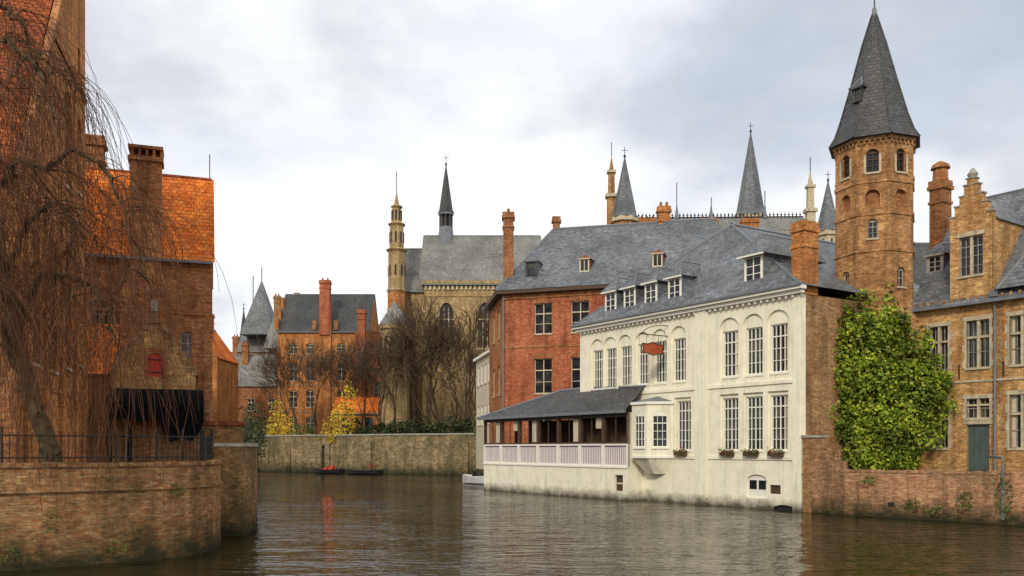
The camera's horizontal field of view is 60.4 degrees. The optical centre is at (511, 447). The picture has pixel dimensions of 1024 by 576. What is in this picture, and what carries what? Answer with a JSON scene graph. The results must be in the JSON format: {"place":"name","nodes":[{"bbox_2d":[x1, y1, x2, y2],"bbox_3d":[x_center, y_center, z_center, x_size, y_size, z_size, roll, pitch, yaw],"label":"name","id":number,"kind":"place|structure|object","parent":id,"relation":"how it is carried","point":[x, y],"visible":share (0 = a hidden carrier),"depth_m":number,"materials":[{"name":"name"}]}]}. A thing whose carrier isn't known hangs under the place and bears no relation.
{"place":"outdoors","nodes":[
{"label":"outdoors","id":0,"kind":"place"},
{"bbox_2d":[38,462,690,470],"bbox_3d":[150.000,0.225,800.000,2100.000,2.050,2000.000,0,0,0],"label":"banks","id":1,"kind":"object","parent":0,"point":[121,466],"visible":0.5,"depth_m":33.38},
{"bbox_2d":[0,181,16,462],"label":"walls","id":2,"kind":"structure","parent":1,"relation":"on","point":[7,422],"depth_m":23.94,"materials":[{"name":"brick"}]},
{"bbox_2d":[11,0,84,462],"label":"walls","id":3,"kind":"structure","parent":1,"relation":"on","point":[72,18],"depth_m":30.72,"materials":[{"name":"orange brick"}]},
{"bbox_2d":[0,0,51,181],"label":"roof","id":4,"kind":"structure","parent":3,"relation":"attached to","point":[43,7],"depth_m":27.65,"materials":[{"name":"brown tile"}]},
{"bbox_2d":[13,0,63,179],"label":"verge","id":5,"kind":"structure","parent":3,"relation":"attached to","point":[56,10],"depth_m":27.68,"materials":[{"name":"brick"}]},
{"bbox_2d":[24,217,87,462],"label":"pilaster strips","id":6,"kind":"object","parent":3,"relation":"attached to","point":[62,428],"visible":0.17,"depth_m":29.39,"materials":[{"name":"orange brick"}]},
{"bbox_2d":[0,0,240,535],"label":"weeping bare tree","id":7,"kind":"object","parent":1,"relation":"on","point":[15,310],"visible":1,"depth_m":21.34,"materials":[{"name":"brown plant"}]},
{"bbox_2d":[85,134,169,354],"bbox_3d":[-18.856,-7.400,42.529,6.463,16.200,2.198,0,0,41],"label":"chimney","id":8,"kind":"object","parent":1,"relation":"on","point":[150,162],"visible":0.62,"depth_m":40.77,"materials":[{"name":"brick"}]},
{"bbox_2d":[0,447,256,571],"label":"wall","id":9,"kind":"structure","parent":1,"relation":"on","point":[218,512],"depth_m":23.80,"materials":[{"name":"brick"}]},
{"bbox_2d":[0,459,222,467],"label":"coping bricks","id":10,"kind":"object","parent":9,"relation":"on","point":[120,464],"visible":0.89,"depth_m":23.53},
{"bbox_2d":[0,426,212,462],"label":"iron railing","id":11,"kind":"object","parent":10,"relation":"on","point":[207,444],"visible":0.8,"depth_m":24.27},
{"bbox_2d":[0,481,222,493],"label":"ledge","id":12,"kind":"object","parent":9,"relation":"attached to","point":[108,489],"visible":0.85,"depth_m":23.49,"materials":[{"name":"brick"}]},
{"bbox_2d":[0,474,248,562],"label":"wall weeds","id":13,"kind":"object","parent":9,"relation":"attached to","point":[235,486],"depth_m":23.48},
{"bbox_2d":[88,299,203,461],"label":"gabled brick cottage","id":14,"kind":"structure","parent":1,"relation":"on","point":[160,382],"depth_m":35.03,"materials":[{"name":"brown brick"}]},
{"bbox_2d":[109,388,203,460],"bbox_3d":[-13.826,-0.925,34.378,3.360,2.850,1.500,0,0,-20],"label":"black terrace awning","id":15,"kind":"object","parent":14,"relation":"attached to","point":[196,396],"visible":0.81,"depth_m":33.91,"materials":[{"name":"fabric"}]},
{"bbox_2d":[85,260,211,399],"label":"walls","id":16,"kind":"structure","parent":1,"relation":"on","point":[200,278],"depth_m":41.65,"materials":[{"name":"brick"}]},
{"bbox_2d":[85,256,211,315],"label":"bands","id":17,"kind":"object","parent":16,"relation":"attached to","point":[192,265],"visible":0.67,"depth_m":41.50,"materials":[{"name":"brick"}]},
{"bbox_2d":[85,169,214,289],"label":"roof","id":18,"kind":"structure","parent":16,"relation":"on","point":[191,201],"depth_m":42.87,"materials":[{"name":"tile"}]},
{"bbox_2d":[132,425,242,461],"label":"wall","id":19,"kind":"structure","parent":1,"relation":"on","point":[228,433],"depth_m":34.49,"materials":[{"name":"brick"}]},
{"bbox_2d":[212,356,237,420],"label":"walls","id":20,"kind":"structure","parent":1,"relation":"on","point":[225,401],"depth_m":120.91,"materials":[{"name":"orange brick"}]},
{"bbox_2d":[212,331,238,363],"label":"roof","id":21,"kind":"structure","parent":20,"relation":"on","point":[223,351],"depth_m":123.55,"materials":[{"name":"tile"}]},
{"bbox_2d":[236,399,269,470],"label":"waterside bush","id":22,"kind":"object","parent":1,"relation":"on","point":[249,437],"visible":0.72,"depth_m":93.19,"materials":[{"name":"green plant"}]},
{"bbox_2d":[238,387,276,435],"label":"walls","id":23,"kind":"structure","parent":1,"relation":"on","point":[246,393],"depth_m":139.00,"materials":[{"name":"brick"}]},
{"bbox_2d":[234,355,276,385],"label":"roof","id":24,"kind":"structure","parent":23,"relation":"on","point":[245,379],"depth_m":140.57,"materials":[{"name":"stone"}]},
{"bbox_2d":[238,352,276,354],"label":"walls","id":25,"kind":"structure","parent":1,"relation":"on","point":[251,353],"depth_m":152.00,"materials":[{"name":"brown brick"}]},
{"bbox_2d":[236,335,269,350],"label":"roof","id":26,"kind":"structure","parent":25,"relation":"on","point":[253,342],"depth_m":153.33,"materials":[{"name":"stone"}]},
{"bbox_2d":[240,282,273,336],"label":"pyramid roof","id":27,"kind":"structure","parent":26,"relation":"on","point":[259,318],"depth_m":151.08,"materials":[{"name":"stone"}]},
{"bbox_2d":[253,351,300,432],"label":"bare tree","id":28,"kind":"object","parent":1,"relation":"on","point":[262,367],"visible":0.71,"depth_m":120.55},
{"bbox_2d":[263,400,297,434],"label":"yellow shrub","id":29,"kind":"object","parent":1,"relation":"on","point":[273,425],"visible":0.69,"depth_m":115.49,"materials":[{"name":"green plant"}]},
{"bbox_2d":[241,330,324,434],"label":"bare tree","id":30,"kind":"object","parent":1,"relation":"on","point":[280,366],"visible":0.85,"depth_m":118.82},
{"bbox_2d":[286,342,341,434],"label":"bare tree","id":31,"kind":"object","parent":1,"relation":"on","point":[313,361],"visible":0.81,"depth_m":117.97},
{"bbox_2d":[277,333,355,434],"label":"walls","id":32,"kind":"structure","parent":1,"relation":"on","point":[312,338],"depth_m":132.00,"materials":[{"name":"orange brick"}]},
{"bbox_2d":[290,345,344,433],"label":"window glass","id":33,"kind":"object","parent":32,"relation":"attached to","point":[308,404],"visible":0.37,"depth_m":132.28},
{"bbox_2d":[318,280,331,334],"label":"chimney","id":34,"kind":"object","parent":32,"relation":"on","point":[325,289],"visible":1,"depth_m":131.40,"materials":[{"name":"red brick"}]},
{"bbox_2d":[276,294,377,331],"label":"roof","id":35,"kind":"structure","parent":32,"relation":"on","point":[300,313],"depth_m":134.49,"materials":[{"name":"stone"}]},
{"bbox_2d":[319,305,330,434],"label":"gable bay","id":36,"kind":"object","parent":1,"relation":"on","point":[324,404],"visible":0.43,"depth_m":131.65,"materials":[{"name":"orange brick"}]},
{"bbox_2d":[318,380,357,443],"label":"yellow shrub","id":37,"kind":"object","parent":1,"relation":"on","point":[336,431],"visible":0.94,"depth_m":108.95,"materials":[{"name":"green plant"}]},
{"bbox_2d":[307,343,377,397],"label":"bare tree","id":38,"kind":"object","parent":1,"relation":"on","point":[319,377],"visible":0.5,"depth_m":116.03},
{"bbox_2d":[318,344,370,398],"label":"bare tree","id":39,"kind":"object","parent":1,"relation":"on","point":[335,370],"visible":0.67,"depth_m":116.22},
{"bbox_2d":[334,396,379,433],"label":"tiled outbuilding","id":40,"kind":"structure","parent":1,"relation":"on","point":[370,416],"depth_m":113.78,"materials":[{"name":"orange brick"}]},
{"bbox_2d":[327,330,388,425],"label":"bare tree","id":41,"kind":"object","parent":1,"relation":"on","point":[348,361],"visible":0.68,"depth_m":110.80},
{"bbox_2d":[243,435,483,475],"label":"wall","id":42,"kind":"structure","parent":1,"relation":"on","point":[419,454],"depth_m":104.31,"materials":[{"name":"stone"}]},
{"bbox_2d":[253,433,473,436],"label":"coping","id":43,"kind":"object","parent":42,"relation":"on","point":[377,434],"visible":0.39,"depth_m":104.75,"materials":[{"name":"grey stone"}]},
{"bbox_2d":[285,442,468,473],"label":"buttress","id":44,"kind":"structure","parent":42,"relation":"attached to","point":[465,457],"depth_m":105.22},
{"bbox_2d":[351,307,379,395],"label":"brick annexe","id":45,"kind":"structure","parent":1,"relation":"on","point":[361,321],"depth_m":120.85,"materials":[{"name":"red brick"}]},
{"bbox_2d":[354,335,414,431],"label":"bare tree","id":46,"kind":"object","parent":1,"relation":"on","point":[379,409],"visible":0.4,"depth_m":108.79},
{"bbox_2d":[354,322,422,423],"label":"bare tree","id":47,"kind":"object","parent":1,"relation":"on","point":[380,365],"visible":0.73,"depth_m":104.97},
{"bbox_2d":[370,302,439,422],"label":"bare tree","id":48,"kind":"object","parent":1,"relation":"on","point":[414,381],"visible":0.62,"depth_m":104.66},
{"bbox_2d":[345,409,475,433],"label":"hedge","id":49,"kind":"object","parent":1,"relation":"on","point":[388,428],"visible":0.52,"depth_m":104.42,"materials":[{"name":"green plant"}]},
{"bbox_2d":[380,289,462,431],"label":"bare tree","id":50,"kind":"object","parent":1,"relation":"on","point":[427,338],"visible":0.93,"depth_m":101.03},
{"bbox_2d":[384,324,469,425],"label":"bare tree","id":51,"kind":"object","parent":1,"relation":"on","point":[427,402],"visible":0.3,"depth_m":106.12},
{"bbox_2d":[418,311,465,428],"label":"bare tree","id":52,"kind":"object","parent":1,"relation":"on","point":[447,350],"visible":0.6,"depth_m":103.13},
{"bbox_2d":[413,297,488,418],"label":"bare tree","id":53,"kind":"object","parent":1,"relation":"on","point":[476,319],"visible":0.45,"depth_m":103.42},
{"bbox_2d":[432,321,485,420],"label":"bare tree","id":54,"kind":"object","parent":1,"relation":"on","point":[466,360],"visible":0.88,"depth_m":100.41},
{"bbox_2d":[378,163,540,431],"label":"gothic church","id":55,"kind":"structure","parent":1,"relation":"on","point":[448,266],"depth_m":118.30,"materials":[{"name":"beige brick"}]},
{"bbox_2d":[476,354,488,468],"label":"walls","id":56,"kind":"structure","parent":1,"relation":"on","point":[482,395],"depth_m":87.56,"materials":[{"name":"beige paint"}]},
{"bbox_2d":[477,385,645,500],"bbox_3d":[3.984,-0.139,59.420,4.934,7.678,16.616,0,0,-33],"label":"canalside veranda","id":57,"kind":"object","parent":1,"relation":"on","point":[586,452],"visible":0.96,"depth_m":56.58,"materials":[{"name":"white paint"}]},
{"bbox_2d":[485,413,625,444],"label":"window frames","id":58,"kind":"structure","parent":57,"relation":"in","point":[615,415],"depth_m":56.72,"materials":[{"name":"brown wood"}]},
{"bbox_2d":[483,202,722,442],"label":"red brick mansion","id":59,"kind":"structure","parent":1,"relation":"on","point":[552,285],"depth_m":71.63,"materials":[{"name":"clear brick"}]},
{"bbox_2d":[499,301,588,420],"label":"window frames","id":60,"kind":"structure","parent":59,"relation":"in","point":[580,311],"depth_m":71.02,"materials":[{"name":"beige paint"}]},
{"bbox_2d":[527,255,660,420],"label":"window glass","id":61,"kind":"structure","parent":59,"relation":"in","point":[584,305],"depth_m":70.96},
{"bbox_2d":[632,404,672,455],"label":"bay walls","id":62,"kind":"structure","parent":1,"relation":"on","point":[648,411],"depth_m":50.15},
{"bbox_2d":[635,411,667,446],"bbox_3d":[7.924,-1.075,50.464,1.987,2.050,0.493,0,0,30],"label":"oriel bay window","id":63,"kind":"structure","parent":62,"relation":"attached to","point":[660,428],"depth_m":50.22,"materials":[{"name":"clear glass"}]},
{"bbox_2d":[636,416,665,445],"bbox_3d":[7.943,-1.075,50.495,1.917,2.050,0.422,0,0,30],"label":"window glass","id":64,"kind":"structure","parent":63,"relation":"in","point":[654,417],"depth_m":50.22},
{"bbox_2d":[635,411,667,446],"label":"window frames","id":65,"kind":"structure","parent":63,"relation":"in","point":[659,413],"depth_m":50.16,"materials":[{"name":"white paint"}]},
{"bbox_2d":[580,294,797,509],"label":"walls","id":66,"kind":"structure","parent":1,"relation":"on","point":[727,483],"depth_m":47.28,"materials":[{"name":"white paint"}]},
{"bbox_2d":[633,458,671,473],"bbox_3d":[8.004,1.025,50.755,1.148,0.950,2.450,0,0,-33],"label":"bay corbel","id":67,"kind":"object","parent":66,"relation":"attached to","point":[654,465],"visible":0.93,"depth_m":50.44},
{"bbox_2d":[640,325,667,355],"bbox_3d":[8.052,-6.116,49.822,2.101,1.810,0.120,0,0,-33],"label":"hanging sign","id":68,"kind":"object","parent":66,"relation":"attached to","point":[652,348],"visible":1,"depth_m":49.77,"materials":[{"name":"paint"}]},
{"bbox_2d":[580,294,794,334],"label":"cornice brackets","id":69,"kind":"object","parent":66,"relation":"attached to","point":[690,314],"visible":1,"depth_m":49.13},
{"bbox_2d":[572,284,805,332],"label":"cornice","id":70,"kind":"structure","parent":66,"relation":"on","point":[777,293],"depth_m":47.88,"materials":[{"name":"white paint"}]},
{"bbox_2d":[571,282,801,327],"bbox_3d":[8.837,-7.895,49.657,0.130,0.130,18.100,0,0,-33],"label":"gutter","id":71,"kind":"object","parent":70,"relation":"on","point":[707,300],"visible":1,"depth_m":47.82,"materials":[{"name":"metal"}]},
{"bbox_2d":[577,226,919,323],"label":"roof","id":72,"kind":"structure","parent":70,"relation":"on","point":[721,272],"depth_m":49.87,"materials":[{"name":"stone"}]},
{"bbox_2d":[570,223,834,326],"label":"ridge caps","id":73,"kind":"object","parent":72,"relation":"on","point":[734,225],"visible":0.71,"depth_m":53.57,"materials":[{"name":"metal"}]},
{"bbox_2d":[617,253,790,306],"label":"dormer cheeks","id":74,"kind":"object","parent":72,"relation":"on","point":[768,260],"visible":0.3,"depth_m":50.22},
{"bbox_2d":[601,234,826,292],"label":"dormer roof","id":75,"kind":"structure","parent":72,"relation":"on","point":[775,246],"depth_m":50.11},
{"bbox_2d":[605,253,762,310],"bbox_3d":[9.367,-9.200,50.380,0.120,1.600,12.526,0,0,-34],"label":"dormer front","id":76,"kind":"object","parent":75,"relation":"attached to","point":[680,277],"visible":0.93,"depth_m":50.79,"materials":[{"name":"white paint"}]},
{"bbox_2d":[789,220,819,295],"bbox_3d":[14.434,-9.300,43.405,1.160,3.600,0.960,0,0,-33],"label":"chimney","id":77,"kind":"object","parent":72,"relation":"on","point":[804,247],"visible":0.95,"depth_m":43.07,"materials":[{"name":"orange brick"}]},
{"bbox_2d":[594,323,787,449],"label":"window frames","id":78,"kind":"structure","parent":66,"relation":"attached to","point":[725,399],"depth_m":46.67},
{"bbox_2d":[596,257,786,448],"bbox_3d":[9.618,-4.870,50.016,0.170,9.980,15.340,0,0,-33],"label":"window glass","id":79,"kind":"object","parent":66,"relation":"attached to","point":[756,268],"visible":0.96,"depth_m":46.64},
{"bbox_2d":[639,379,791,459],"bbox_3d":[9.066,-1.390,50.125,0.068,3.980,16.970,0,0,-33],"label":"string course","id":80,"kind":"object","parent":66,"relation":"attached to","point":[728,386],"visible":0.88,"depth_m":46.25,"materials":[{"name":"white paint"}]},
{"bbox_2d":[695,294,799,511],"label":"pilasters","id":81,"kind":"object","parent":66,"relation":"attached to","point":[700,409],"visible":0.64,"depth_m":47.79,"materials":[{"name":"white paint"}]},
{"bbox_2d":[706,311,707,497],"bbox_3d":[10.572,-2.350,47.722,0.078,10.100,0.076,0,0,0],"label":"drainpipe","id":82,"kind":"object","parent":81,"relation":"attached to","point":[706,404],"visible":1,"depth_m":47.70,"materials":[{"name":"metal"}]},
{"bbox_2d":[605,123,834,241],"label":"town hall","id":83,"kind":"structure","parent":1,"relation":"on","point":[750,211],"depth_m":109.43,"materials":[{"name":"beige stone"}]},
{"bbox_2d":[829,0,922,469],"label":"brick stair tower","id":84,"kind":"structure","parent":1,"relation":"on","point":[874,145],"depth_m":45.46,"materials":[{"name":"brown brick"}]},
{"bbox_2d":[846,90,901,285],"bbox_3d":[19.350,-13.505,47.000,3.354,10.410,3.354,0,0,0],"label":"window glass","id":85,"kind":"structure","parent":84,"relation":"in","point":[875,156],"depth_m":45.49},
{"bbox_2d":[913,242,928,285],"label":"slate roofed townhouse","id":86,"kind":"structure","parent":1,"relation":"on","point":[919,263],"depth_m":75.31,"materials":[{"name":"grey stone"}]},
{"bbox_2d":[918,298,1023,471],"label":"walls","id":87,"kind":"structure","parent":1,"relation":"on","point":[954,457],"depth_m":42.75,"materials":[{"name":"brown brick"}]},
{"bbox_2d":[925,316,1010,447],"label":"stone quoins","id":88,"kind":"object","parent":87,"relation":"attached to","point":[964,365],"visible":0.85,"depth_m":42.15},
{"bbox_2d":[950,215,992,299],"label":"stepped gable","id":89,"kind":"structure","parent":87,"relation":"on","point":[972,286],"depth_m":42.78,"materials":[{"name":"brown brick"}]},
{"bbox_2d":[950,178,995,223],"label":"gable steps","id":90,"kind":"structure","parent":89,"relation":"on","point":[972,206],"depth_m":42.74,"materials":[{"name":"brown brick"}]},
{"bbox_2d":[926,229,1023,400],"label":"stone lintels","id":91,"kind":"object","parent":87,"relation":"attached to","point":[988,316],"visible":0.9,"depth_m":42.56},
{"bbox_2d":[930,236,1020,446],"bbox_3d":[23.204,-5.150,42.242,1.284,10.300,8.202,0,0,-26],"label":"window glass","id":92,"kind":"object","parent":87,"relation":"attached to","point":[982,324],"visible":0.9,"depth_m":42.87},
{"bbox_2d":[932,317,1016,446],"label":"curtains","id":93,"kind":"object","parent":92,"relation":"attached to","point":[1014,421],"visible":0.71,"depth_m":41.45,"materials":[{"name":"fabric"}]},
{"bbox_2d":[931,234,1020,447],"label":"window frames","id":94,"kind":"structure","parent":87,"relation":"attached to","point":[973,352],"depth_m":42.91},
{"bbox_2d":[931,236,1023,447],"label":"stone mullions","id":95,"kind":"object","parent":87,"relation":"on","point":[978,337],"visible":0.84,"depth_m":42.61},
{"bbox_2d":[968,424,988,471],"bbox_3d":[22.689,0.025,42.706,0.080,2.350,1.060,0,0,-35],"label":"door","id":96,"kind":"structure","parent":87,"relation":"attached to","point":[978,446],"depth_m":42.71,"materials":[{"name":"grey paint"}]},
{"bbox_2d":[993,301,995,470],"bbox_3d":[22.954,-2.850,41.851,0.148,8.900,0.148,0,0,-19],"label":"drainpipe","id":97,"kind":"object","parent":87,"relation":"attached to","point":[994,384],"visible":0.93,"depth_m":41.81,"materials":[{"name":"metal"}]},
{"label":"walls","id":98,"kind":"object","parent":1,"relation":"on","visible":0},
{"bbox_2d":[911,191,1023,309],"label":"roof","id":99,"kind":"structure","parent":98,"relation":"on","point":[933,287],"depth_m":44.78,"materials":[{"name":"stone"}]},
{"bbox_2d":[927,178,953,249],"bbox_3d":[23.950,-12.900,49.200,1.050,4.000,1.000,0,0,-34],"label":"chimney","id":100,"kind":"object","parent":99,"relation":"on","point":[940,202],"visible":0.91,"depth_m":48.90,"materials":[{"name":"brick"}]},
{"bbox_2d":[910,295,1023,311],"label":"gutter","id":101,"kind":"object","parent":99,"relation":"attached to","point":[970,303],"visible":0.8,"depth_m":42.58,"materials":[{"name":"metal"}]},
{"bbox_2d":[924,198,1023,255],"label":"dormer roof","id":102,"kind":"structure","parent":99,"relation":"on","point":[1006,212],"depth_m":44.01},
{"bbox_2d":[993,216,1023,289],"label":"dormer cheeks","id":103,"kind":"object","parent":99,"relation":"on","point":[1006,234],"visible":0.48,"depth_m":42.53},
{"bbox_2d":[998,259,1023,289],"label":"wing roof","id":104,"kind":"structure","parent":99,"relation":"attached to","point":[1015,277],"depth_m":41.12,"materials":[{"name":"stone"}]},
{"bbox_2d":[0,471,1023,575],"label":"water","id":105,"kind":"structure","parent":0,"point":[319,524],"depth_m":29.82,"materials":[{"name":"black liquid"}]},
{"bbox_2d":[800,293,805,511],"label":"side wall","id":106,"kind":"structure","parent":105,"relation":"in","point":[802,364],"depth_m":42.73,"materials":[{"name":"white paint"}]},
{"bbox_2d":[803,438,840,512],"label":"pier","id":107,"kind":"structure","parent":105,"relation":"in","point":[815,449],"depth_m":42.38,"materials":[{"name":"brown brick"}]},
{"bbox_2d":[802,293,863,469],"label":"side wall","id":108,"kind":"structure","parent":105,"relation":"in","point":[823,313],"depth_m":43.66,"materials":[{"name":"brown brick"}]},
{"bbox_2d":[830,281,957,470],"bbox_3d":[18.438,-3.309,43.790,7.167,10.197,1.866,0,0,11],"label":"climbing ivy","id":109,"kind":"object","parent":108,"relation":"attached to","point":[882,343],"visible":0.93,"depth_m":43.58,"materials":[{"name":"green plant"}]},
{"bbox_2d":[811,460,1023,525],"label":"wall","id":110,"kind":"structure","parent":105,"relation":"in","point":[882,490],"depth_m":37.99,"materials":[{"name":"brick"}]},
{"bbox_2d":[844,481,858,515],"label":"buttress","id":111,"kind":"structure","parent":110,"relation":"attached to","point":[851,498],"depth_m":40.00,"materials":[{"name":"brick"}]},
{"bbox_2d":[829,511,991,523],"bbox_3d":[17.190,3.360,38.454,0.098,0.880,7.000,0,0,-43],"label":"footing","id":112,"kind":"object","parent":110,"relation":"attached to","point":[936,518],"visible":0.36,"depth_m":37.96,"materials":[{"name":"brick"}]},
{"bbox_2d":[840,469,1023,474],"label":"coping bricks","id":113,"kind":"object","parent":110,"relation":"on","point":[935,472],"visible":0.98,"depth_m":37.60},
{"bbox_2d":[860,470,1013,516],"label":"wall weeds","id":114,"kind":"object","parent":110,"relation":"attached to","point":[961,497],"depth_m":36.47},
{"bbox_2d":[85,0,1023,351],"label":"sky","id":115,"kind":"structure","parent":0,"point":[306,114],"materials":[{"name":"white"}]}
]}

